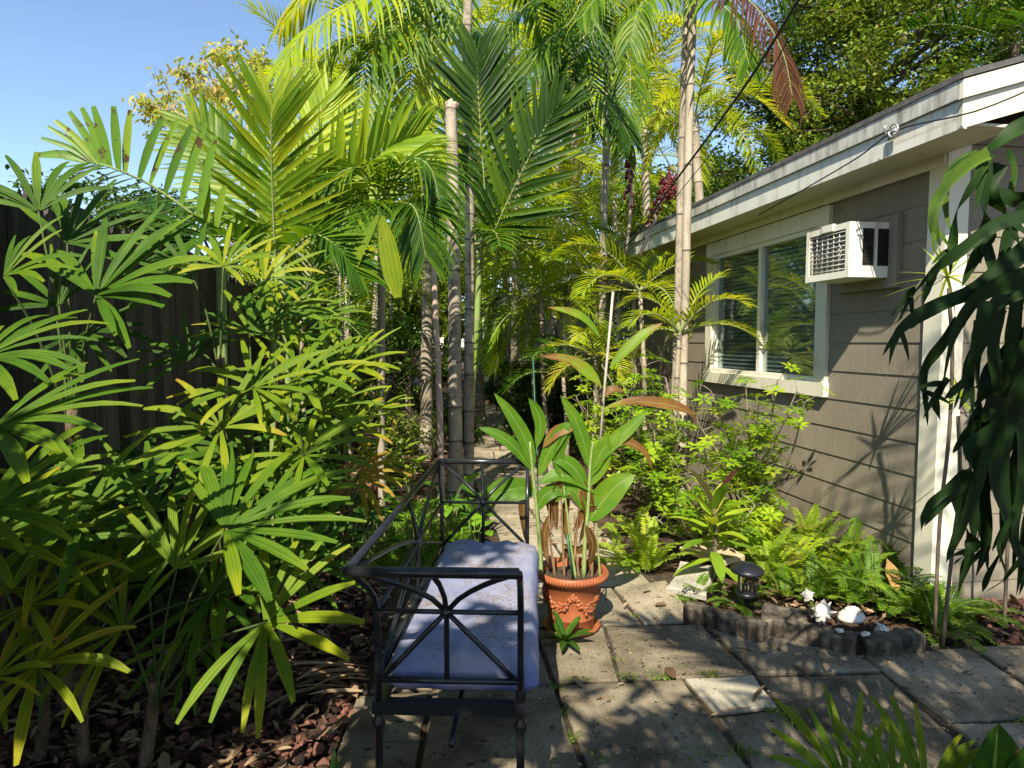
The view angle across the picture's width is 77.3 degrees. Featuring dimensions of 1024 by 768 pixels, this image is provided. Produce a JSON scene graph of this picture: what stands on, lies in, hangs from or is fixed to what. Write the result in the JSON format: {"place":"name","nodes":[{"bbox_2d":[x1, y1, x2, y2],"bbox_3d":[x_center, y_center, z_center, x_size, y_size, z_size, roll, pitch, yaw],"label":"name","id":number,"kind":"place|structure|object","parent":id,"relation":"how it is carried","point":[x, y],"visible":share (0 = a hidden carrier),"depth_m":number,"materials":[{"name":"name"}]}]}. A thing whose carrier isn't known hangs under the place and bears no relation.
{"place":"outdoors","nodes":[
{"label":"outdoors","id":0,"kind":"place"},
{"bbox_2d":[360,488,479,566],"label":"grass","id":1,"kind":"structure","parent":0,"point":[433,548],"depth_m":5.26,"materials":[{"name":"green plant"}]},
{"bbox_2d":[0,0,1022,346],"label":"sky","id":2,"kind":"structure","parent":0,"point":[58,57],"materials":[{"name":"blue"}]},
{"bbox_2d":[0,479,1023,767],"bbox_3d":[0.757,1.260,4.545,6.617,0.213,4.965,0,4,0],"label":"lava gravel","id":3,"kind":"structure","parent":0,"point":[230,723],"depth_m":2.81,"materials":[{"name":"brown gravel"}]},
{"bbox_2d":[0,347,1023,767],"bbox_3d":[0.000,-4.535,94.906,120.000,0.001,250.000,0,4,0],"label":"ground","id":4,"kind":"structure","parent":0,"point":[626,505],"depth_m":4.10,"materials":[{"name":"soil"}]},
{"bbox_2d":[0,454,144,765],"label":"lady palm","id":5,"kind":"object","parent":4,"relation":"on","point":[36,674],"visible":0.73,"depth_m":1.94,"materials":[{"name":"green plant"}]},
{"bbox_2d":[0,309,152,554],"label":"lady palm","id":6,"kind":"object","parent":4,"relation":"on","point":[16,456],"visible":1,"depth_m":1.73,"materials":[{"name":"green plant"}]},
{"bbox_2d":[5,164,190,246],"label":"tree","id":7,"kind":"object","parent":4,"relation":"on","point":[121,227],"visible":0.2,"depth_m":11.50,"materials":[{"name":"green plant"}]},
{"bbox_2d":[0,151,210,717],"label":"lady palm","id":8,"kind":"object","parent":4,"relation":"on","point":[74,271],"visible":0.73,"depth_m":2.51,"materials":[{"name":"green plant"}]},
{"bbox_2d":[38,106,234,587],"bbox_3d":[-2.389,-0.115,4.358,1.060,2.925,1.667,-2,4,-25],"label":"feather palm","id":9,"kind":"object","parent":4,"relation":"on","point":[93,147],"visible":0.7,"depth_m":3.62,"materials":[{"name":"green plant"}]},
{"bbox_2d":[0,422,282,767],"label":"lady palm","id":10,"kind":"object","parent":4,"relation":"on","point":[82,693],"visible":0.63,"depth_m":2.27,"materials":[{"name":"green plant"}]},
{"bbox_2d":[81,467,257,628],"bbox_3d":[-2.177,0.951,3.624,1.439,1.032,1.226,-1,4,-19],"label":"shrub","id":11,"kind":"object","parent":4,"relation":"on","point":[181,589],"visible":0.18,"depth_m":3.45,"materials":[{"name":"green plant"}]},
{"bbox_2d":[0,190,355,716],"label":"plank fence","id":12,"kind":"object","parent":4,"relation":"on","point":[117,423],"visible":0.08,"depth_m":3.82,"materials":[{"name":"brown wood"}]},
{"bbox_2d":[3,445,369,767],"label":"lady palm","id":13,"kind":"object","parent":4,"relation":"on","point":[236,554],"visible":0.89,"depth_m":2.27,"materials":[{"name":"green plant"}]},
{"bbox_2d":[29,394,368,615],"bbox_3d":[-1.523,0.749,2.939,1.474,1.411,1.020,2,4,31],"label":"lady palm","id":14,"kind":"object","parent":4,"relation":"on","point":[135,452],"visible":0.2,"depth_m":2.94,"materials":[{"name":"green plant"}]},
{"bbox_2d":[105,221,330,640],"bbox_3d":[-1.328,0.368,2.743,1.213,2.189,0.754,3,5,38],"label":"lady palm","id":15,"kind":"object","parent":4,"relation":"on","point":[222,372],"visible":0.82,"depth_m":2.63,"materials":[{"name":"green plant"}]},
{"bbox_2d":[122,29,337,298],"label":"tree","id":16,"kind":"object","parent":4,"relation":"on","point":[212,55],"visible":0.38,"depth_m":13.18,"materials":[{"name":"green plant"}]},
{"bbox_2d":[141,290,391,651],"bbox_3d":[-1.084,0.501,2.841,1.069,1.913,0.984,0,4,0],"label":"lady palm","id":17,"kind":"object","parent":4,"relation":"on","point":[327,421],"visible":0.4,"depth_m":2.91,"materials":[{"name":"green plant"}]},
{"bbox_2d":[181,425,357,567],"bbox_3d":[-1.829,0.857,4.717,1.574,1.212,1.153,0,4,0],"label":"shrub","id":18,"kind":"object","parent":4,"relation":"on","point":[321,460],"visible":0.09,"depth_m":4.49,"materials":[{"name":"green plant"}]},
{"bbox_2d":[139,44,451,579],"bbox_3d":[-1.365,-0.603,4.442,2.090,3.887,1.798,-2,4,-27],"label":"feather palm","id":19,"kind":"object","parent":4,"relation":"on","point":[282,106],"visible":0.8,"depth_m":4.03,"materials":[{"name":"green plant"}]},
{"bbox_2d":[228,241,388,594],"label":"lady palm","id":20,"kind":"object","parent":4,"relation":"on","point":[270,303],"visible":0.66,"depth_m":2.84,"materials":[{"name":"green plant"}]},
{"bbox_2d":[226,240,402,424],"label":"palm","id":21,"kind":"object","parent":4,"relation":"on","point":[294,283],"visible":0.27,"depth_m":6.76,"materials":[{"name":"green plant"}]},
{"bbox_2d":[229,0,417,411],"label":"palm tree","id":22,"kind":"object","parent":4,"relation":"on","point":[335,73],"visible":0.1,"depth_m":13.58,"materials":[{"name":"green plant"}]},
{"bbox_2d":[241,168,446,454],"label":"palm","id":23,"kind":"object","parent":4,"relation":"on","point":[371,296],"visible":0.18,"depth_m":8.48,"materials":[{"name":"green plant"}]},
{"bbox_2d":[283,282,413,560],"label":"lady palm","id":24,"kind":"object","parent":4,"relation":"on","point":[358,351],"visible":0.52,"depth_m":3.48,"materials":[{"name":"green plant"}]},
{"bbox_2d":[282,325,420,462],"bbox_3d":[-2.247,0.159,8.635,2.071,1.963,1.983,0,4,0],"label":"shrub","id":25,"kind":"object","parent":4,"relation":"on","point":[413,369],"visible":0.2,"depth_m":8.65,"materials":[{"name":"green plant"}]},
{"bbox_2d":[296,434,420,581],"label":"lady palm","id":26,"kind":"object","parent":4,"relation":"on","point":[363,500],"visible":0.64,"depth_m":3.32,"materials":[{"name":"green plant"}]},
{"bbox_2d":[228,0,505,412],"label":"palm tree","id":27,"kind":"object","parent":4,"relation":"on","point":[358,27],"visible":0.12,"depth_m":13.04,"materials":[{"name":"green plant"}]},
{"bbox_2d":[298,221,464,405],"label":"tree","id":28,"kind":"object","parent":4,"relation":"on","point":[402,299],"visible":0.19,"depth_m":15.07,"materials":[{"name":"green plant"}]},
{"bbox_2d":[316,316,447,443],"bbox_3d":[-2.037,-0.045,10.102,2.232,2.178,1.677,0,4,0],"label":"shrub","id":29,"kind":"object","parent":4,"relation":"on","point":[411,391],"visible":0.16,"depth_m":10.24,"materials":[{"name":"green plant"}]},
{"bbox_2d":[290,114,482,547],"bbox_3d":[-0.896,-0.517,4.809,1.447,3.668,1.809,0,4,0],"label":"feather palm","id":30,"kind":"object","parent":4,"relation":"on","point":[431,200],"visible":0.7,"depth_m":4.34,"materials":[{"name":"green plant"}]},
{"bbox_2d":[292,172,491,438],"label":"palm","id":31,"kind":"object","parent":4,"relation":"on","point":[330,321],"visible":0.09,"depth_m":10.25,"materials":[{"name":"green plant"}]},
{"bbox_2d":[266,0,526,461],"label":"palm tree","id":32,"kind":"object","parent":4,"relation":"on","point":[427,23],"visible":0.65,"depth_m":8.02,"materials":[{"name":"green plant"}]},
{"bbox_2d":[358,408,445,474],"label":"shrub","id":33,"kind":"object","parent":4,"relation":"on","point":[399,441],"visible":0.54,"depth_m":7.83,"materials":[{"name":"green plant"}]},
{"bbox_2d":[350,297,462,410],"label":"shrub","id":34,"kind":"object","parent":4,"relation":"on","point":[440,307],"visible":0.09,"depth_m":15.12,"materials":[{"name":"green plant"}]},
{"bbox_2d":[359,314,481,445],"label":"palm","id":35,"kind":"object","parent":4,"relation":"on","point":[400,320],"visible":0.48,"depth_m":10.01,"materials":[{"name":"green plant"}]},
{"bbox_2d":[431,252,444,520],"bbox_3d":[-0.659,0.033,5.711,0.113,2.494,0.068,0,4,0],"label":"trunk","id":36,"kind":"object","parent":4,"relation":"on","point":[439,405],"visible":0.75,"depth_m":5.68,"materials":[{"name":"plant"}]},
{"bbox_2d":[445,98,463,505],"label":"palm tree","id":37,"kind":"object","parent":4,"relation":"on","point":[455,440],"visible":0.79,"depth_m":6.33,"materials":[{"name":"grey plant"}]},
{"bbox_2d":[369,223,540,392],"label":"tree","id":38,"kind":"object","parent":4,"relation":"on","point":[463,328],"visible":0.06,"depth_m":20.63,"materials":[{"name":"green plant"}]},
{"bbox_2d":[400,130,553,427],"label":"palm","id":39,"kind":"object","parent":4,"relation":"on","point":[482,413],"visible":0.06,"depth_m":11.97,"materials":[{"name":"green plant"}]},
{"bbox_2d":[347,14,622,455],"bbox_3d":[-0.358,-1.320,7.493,3.273,4.975,2.879,0,4,0],"label":"palm tree","id":40,"kind":"object","parent":4,"relation":"on","point":[481,63],"visible":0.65,"depth_m":6.52,"materials":[{"name":"green plant"}]},
{"bbox_2d":[382,0,598,410],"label":"palm tree","id":41,"kind":"object","parent":4,"relation":"on","point":[475,15],"visible":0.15,"depth_m":14.34,"materials":[{"name":"green plant"}]},
{"bbox_2d":[0,416,1023,767],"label":"leaf litter","id":42,"kind":"object","parent":4,"relation":"on","point":[164,760],"visible":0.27,"depth_m":2.90,"materials":[{"name":"brown plant"}]},
{"bbox_2d":[403,86,620,433],"bbox_3d":[0.060,-2.074,11.049,3.636,6.009,3.818,-3,5,-41],"label":"palm","id":43,"kind":"object","parent":4,"relation":"on","point":[513,352],"visible":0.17,"depth_m":10.87,"materials":[{"name":"green plant"}]},
{"bbox_2d":[476,342,563,413],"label":"shrub","id":44,"kind":"object","parent":4,"relation":"on","point":[490,394],"visible":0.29,"depth_m":13.00,"materials":[{"name":"green plant"}]},
{"bbox_2d":[421,175,636,457],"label":"palm","id":45,"kind":"object","parent":4,"relation":"on","point":[496,261],"visible":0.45,"depth_m":8.59,"materials":[{"name":"green plant"}]},
{"bbox_2d":[443,244,619,470],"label":"palm","id":46,"kind":"object","parent":4,"relation":"on","point":[553,257],"visible":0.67,"depth_m":7.95,"materials":[{"name":"green plant"}]},
{"bbox_2d":[493,355,582,443],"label":"shrub","id":47,"kind":"object","parent":4,"relation":"on","point":[520,390],"visible":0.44,"depth_m":10.15,"materials":[{"name":"green plant"}]},
{"bbox_2d":[462,0,632,495],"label":"palm tree","id":48,"kind":"object","parent":4,"relation":"on","point":[468,374],"visible":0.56,"depth_m":6.73,"materials":[{"name":"green plant"}]},
{"bbox_2d":[412,0,706,421],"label":"palm tree","id":49,"kind":"object","parent":4,"relation":"on","point":[553,324],"visible":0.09,"depth_m":12.47,"materials":[{"name":"green plant"}]},
{"bbox_2d":[495,326,630,454],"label":"palm","id":50,"kind":"object","parent":4,"relation":"on","point":[563,376],"visible":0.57,"depth_m":7.56,"materials":[{"name":"green plant"}]},
{"bbox_2d":[436,0,707,386],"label":"palm tree","id":51,"kind":"object","parent":4,"relation":"on","point":[673,137],"visible":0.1,"depth_m":11.86,"materials":[{"name":"green plant"}]},
{"bbox_2d":[494,0,656,437],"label":"palm tree","id":52,"kind":"object","parent":4,"relation":"on","point":[613,112],"visible":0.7,"depth_m":7.24,"materials":[{"name":"green plant"}]},
{"bbox_2d":[541,369,616,443],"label":"shrub","id":53,"kind":"object","parent":4,"relation":"on","point":[561,406],"visible":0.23,"depth_m":10.14,"materials":[{"name":"green plant"}]},
{"bbox_2d":[503,212,666,365],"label":"palm","id":54,"kind":"object","parent":4,"relation":"on","point":[595,257],"visible":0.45,"depth_m":7.94,"materials":[{"name":"green plant"}]},
{"bbox_2d":[535,325,649,485],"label":"palm","id":55,"kind":"object","parent":4,"relation":"on","point":[584,333],"visible":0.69,"depth_m":7.09,"materials":[{"name":"green plant"}]},
{"bbox_2d":[565,373,623,478],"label":"umbrella shrub","id":56,"kind":"object","parent":4,"relation":"on","point":[590,425],"visible":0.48,"depth_m":6.16,"materials":[{"name":"green plant"}]},
{"bbox_2d":[521,84,723,252],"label":"palm tree","id":57,"kind":"object","parent":4,"relation":"on","point":[586,172],"visible":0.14,"depth_m":17.44,"materials":[{"name":"green plant"}]},
{"bbox_2d":[555,236,723,490],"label":"palm","id":58,"kind":"object","parent":4,"relation":"on","point":[631,276],"visible":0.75,"depth_m":6.90,"materials":[{"name":"green plant"}]},
{"bbox_2d":[587,509,704,572],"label":"sword fern","id":59,"kind":"object","parent":4,"relation":"on","point":[650,560],"visible":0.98,"depth_m":4.47,"materials":[{"name":"green plant"}]},
{"bbox_2d":[596,332,709,512],"bbox_3d":[1.171,0.419,5.246,0.999,1.704,1.534,0,4,0],"label":"umbrella shrub","id":60,"kind":"object","parent":4,"relation":"on","point":[661,492],"visible":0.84,"depth_m":5.40,"materials":[{"name":"green plant"}]},
{"bbox_2d":[521,0,792,226],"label":"palm tree","id":61,"kind":"object","parent":4,"relation":"on","point":[664,35],"visible":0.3,"depth_m":11.22,"materials":[{"name":"green plant"}]},
{"bbox_2d":[608,112,732,239],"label":"tree","id":62,"kind":"object","parent":4,"relation":"on","point":[661,173],"visible":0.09,"depth_m":20.98,"materials":[{"name":"green plant"}]},
{"bbox_2d":[565,0,806,516],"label":"palm tree","id":63,"kind":"object","parent":4,"relation":"on","point":[637,35],"visible":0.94,"depth_m":5.25,"materials":[{"name":"green plant"}]},
{"bbox_2d":[674,0,697,519],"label":"palm tree","id":64,"kind":"object","parent":4,"relation":"on","point":[688,148],"visible":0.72,"depth_m":5.84,"materials":[{"name":"beige plant"}]},
{"bbox_2d":[667,561,716,600],"bbox_3d":[1.198,1.289,4.229,0.253,0.095,0.454,2,4,26],"label":"flat stone","id":65,"kind":"object","parent":4,"relation":"on","point":[689,575],"visible":0.74,"depth_m":4.15,"materials":[{"name":"beige stone"}]},
{"bbox_2d":[616,269,770,517],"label":"palm","id":66,"kind":"object","parent":4,"relation":"on","point":[668,318],"visible":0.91,"depth_m":5.85,"materials":[{"name":"green plant"}]},
{"bbox_2d":[625,451,788,552],"bbox_3d":[1.464,0.906,4.603,1.092,0.816,0.805,-2,4,-27],"label":"umbrella shrub","id":67,"kind":"object","parent":4,"relation":"on","point":[682,511],"visible":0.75,"depth_m":4.62,"materials":[{"name":"green plant"}]},
{"bbox_2d":[595,25,827,201],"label":"palm tree","id":68,"kind":"object","parent":4,"relation":"on","point":[705,96],"visible":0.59,"depth_m":8.85,"materials":[{"name":"green plant"}]},
{"bbox_2d":[667,468,762,587],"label":"ti plant","id":69,"kind":"object","parent":4,"relation":"on","point":[716,498],"visible":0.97,"depth_m":4.18,"materials":[{"name":"green plant"}]},
{"bbox_2d":[730,561,764,614],"bbox_3d":[1.397,1.236,3.810,0.196,0.358,0.196,0,4,0],"label":"solar lamp","id":70,"kind":"object","parent":4,"relation":"on","point":[747,570],"visible":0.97,"depth_m":3.77,"materials":[{"name":"black plastic"}]},
{"bbox_2d":[482,55,1023,602],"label":"house","id":71,"kind":"structure","parent":4,"relation":"on","point":[870,449],"depth_m":4.63,"materials":[{"name":"beige wood"}]},
{"bbox_2d":[605,278,636,412],"bbox_3d":[1.646,-0.579,9.906,0.120,2.070,1.670,-1,4,-9],"label":"window","id":72,"kind":"structure","parent":71,"relation":"in","point":[620,311],"depth_m":9.79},
{"bbox_2d":[609,0,799,256],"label":"service cable","id":73,"kind":"object","parent":71,"relation":"attached to","point":[745,84],"visible":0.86,"depth_m":4.19,"materials":[{"name":"black rubber"}]},
{"bbox_2d":[702,205,833,396],"bbox_3d":[2.285,-0.694,5.896,0.120,1.460,2.060,-1,4,-9],"label":"window","id":74,"kind":"structure","parent":71,"relation":"in","point":[792,314],"depth_m":5.74,"materials":[{"name":"white wood"}]},
{"bbox_2d":[805,213,903,293],"bbox_3d":[2.337,-0.887,4.439,0.354,0.475,0.595,-1,4,-9],"label":"air conditioner","id":75,"kind":"object","parent":71,"relation":"attached to","point":[851,257],"visible":1,"depth_m":4.25,"materials":[{"name":"white metal"}]},
{"bbox_2d":[682,362,835,517],"bbox_3d":[1.749,0.559,4.922,1.095,1.465,1.169,0,4,0],"label":"umbrella shrub","id":76,"kind":"object","parent":4,"relation":"on","point":[758,434],"visible":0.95,"depth_m":4.81,"materials":[{"name":"green plant"}]},
{"bbox_2d":[728,526,803,581],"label":"sword fern","id":77,"kind":"object","parent":4,"relation":"on","point":[764,566],"visible":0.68,"depth_m":4.40,"materials":[{"name":"green plant"}]},
{"bbox_2d":[725,527,836,591],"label":"sword fern","id":78,"kind":"object","parent":4,"relation":"on","point":[794,563],"visible":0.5,"depth_m":4.42,"materials":[{"name":"green plant"}]},
{"bbox_2d":[692,24,900,203],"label":"tree","id":79,"kind":"object","parent":4,"relation":"on","point":[738,172],"visible":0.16,"depth_m":16.07,"materials":[{"name":"green plant"}]},
{"bbox_2d":[753,503,847,569],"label":"sword fern","id":80,"kind":"object","parent":4,"relation":"on","point":[809,528],"visible":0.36,"depth_m":4.87,"materials":[{"name":"green plant"}]},
{"bbox_2d":[748,518,866,584],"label":"sword fern","id":81,"kind":"object","parent":4,"relation":"on","point":[823,537],"visible":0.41,"depth_m":4.55,"materials":[{"name":"green plant"}]},
{"bbox_2d":[787,516,882,567],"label":"sword fern","id":82,"kind":"object","parent":4,"relation":"on","point":[849,547],"visible":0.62,"depth_m":4.54,"materials":[{"name":"green plant"}]},
{"bbox_2d":[790,546,894,594],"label":"sword fern","id":83,"kind":"object","parent":4,"relation":"on","point":[848,563],"visible":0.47,"depth_m":4.13,"materials":[{"name":"green plant"}]},
{"bbox_2d":[797,568,891,606],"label":"sword fern","id":84,"kind":"object","parent":4,"relation":"on","point":[849,587],"visible":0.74,"depth_m":3.88,"materials":[{"name":"green plant"}]},
{"bbox_2d":[719,0,1023,168],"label":"tree","id":85,"kind":"object","parent":4,"relation":"on","point":[859,28],"visible":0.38,"depth_m":13.57,"materials":[{"name":"green plant"}]},
{"bbox_2d":[770,685,978,767],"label":"lady palm","id":86,"kind":"object","parent":4,"relation":"on","point":[952,757],"visible":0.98,"depth_m":1.54,"materials":[{"name":"green plant"}]},
{"bbox_2d":[831,535,941,612],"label":"sword fern","id":87,"kind":"object","parent":4,"relation":"on","point":[867,560],"visible":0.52,"depth_m":4.00,"materials":[{"name":"green plant"}]},
{"bbox_2d":[830,566,1002,645],"bbox_3d":[2.316,1.260,3.774,0.874,0.431,0.947,0,4,0],"label":"sword fern","id":88,"kind":"object","parent":4,"relation":"on","point":[904,597],"visible":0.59,"depth_m":3.66,"materials":[{"name":"green plant"}]},
{"bbox_2d":[887,240,996,642],"bbox_3d":[2.288,0.323,3.383,0.481,2.157,0.472,-1,4,-11],"label":"dracaena","id":89,"kind":"object","parent":4,"relation":"on","point":[946,276],"visible":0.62,"depth_m":3.38,"materials":[{"name":"green plant"}]},
{"bbox_2d":[866,0,1023,95],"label":"palm tree","id":90,"kind":"object","parent":4,"relation":"on","point":[1014,15],"visible":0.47,"depth_m":12.53,"materials":[{"name":"green plant"}]},
{"bbox_2d":[872,569,1023,637],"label":"sword fern","id":91,"kind":"object","parent":4,"relation":"on","point":[985,613],"visible":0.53,"depth_m":3.72,"materials":[{"name":"green plant"}]},
{"bbox_2d":[931,372,975,647],"bbox_3d":[2.308,0.662,3.351,0.253,1.485,0.274,-2,4,-25],"label":"dracaena","id":92,"kind":"object","parent":4,"relation":"on","point":[951,559],"visible":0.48,"depth_m":3.36,"materials":[{"name":"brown plant"}]},
{"bbox_2d":[971,723,1023,767],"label":"philodendron","id":93,"kind":"object","parent":4,"relation":"on","point":[998,747],"visible":1,"depth_m":1.50,"materials":[{"name":"green plant"}]},
{"bbox_2d":[337,405,1023,767],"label":"paving","id":94,"kind":"structure","parent":0,"point":[356,748],"depth_m":2.90,"materials":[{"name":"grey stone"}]},
{"bbox_2d":[342,458,529,767],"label":"garden bench","id":95,"kind":"object","parent":94,"relation":"on","point":[358,572],"visible":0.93,"depth_m":2.05,"materials":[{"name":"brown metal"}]},
{"bbox_2d":[388,539,538,691],"bbox_3d":[-0.137,0.911,2.735,0.505,0.150,1.316,0,4,2],"label":"bench cushion","id":96,"kind":"object","parent":95,"relation":"on","point":[496,635],"visible":0.69,"depth_m":2.31,"materials":[{"name":"blue fabric"}]},
{"bbox_2d":[538,557,608,637],"bbox_3d":[0.334,1.201,3.606,0.415,0.336,0.415,0,4,0],"label":"terracotta pot","id":97,"kind":"object","parent":94,"relation":"on","point":[568,599],"visible":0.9,"depth_m":3.49,"materials":[{"name":"ceramic"}]},
{"bbox_2d":[479,307,695,579],"bbox_3d":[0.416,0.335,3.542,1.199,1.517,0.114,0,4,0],"label":"canna plant","id":98,"kind":"object","parent":97,"relation":"on","point":[603,498],"visible":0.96,"depth_m":3.53,"materials":[{"name":"green plant"}]},
{"bbox_2d":[425,579,1021,767],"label":"soil crumbs","id":99,"kind":"object","parent":94,"relation":"on","point":[789,732],"visible":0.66,"depth_m":3.03,"materials":[{"name":"brown soil"}]},
{"bbox_2d":[683,601,768,642],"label":"edging block","id":100,"kind":"structure","parent":94,"relation":"on","point":[733,623],"depth_m":3.54,"materials":[{"name":"concrete"}]},
{"bbox_2d":[543,592,1023,767],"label":"joint moss","id":101,"kind":"object","parent":94,"relation":"on","point":[713,673],"visible":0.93,"depth_m":2.77,"materials":[{"name":"green plant"}]},
{"bbox_2d":[760,613,857,654],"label":"edging block","id":102,"kind":"structure","parent":94,"relation":"on","point":[807,633],"depth_m":3.39,"materials":[{"name":"concrete"}]},
{"bbox_2d":[857,628,925,657],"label":"edging block","id":103,"kind":"structure","parent":94,"relation":"on","point":[895,641],"depth_m":3.29,"materials":[{"name":"concrete"}]},
{"bbox_2d":[892,583,995,653],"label":"sword fern","id":104,"kind":"object","parent":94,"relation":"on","point":[927,615],"visible":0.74,"depth_m":3.51,"materials":[{"name":"green plant"}]},
{"bbox_2d":[883,116,1023,595],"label":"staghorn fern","id":105,"kind":"object","parent":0,"point":[990,438],"visible":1,"depth_m":1.64,"materials":[{"name":"plant"}]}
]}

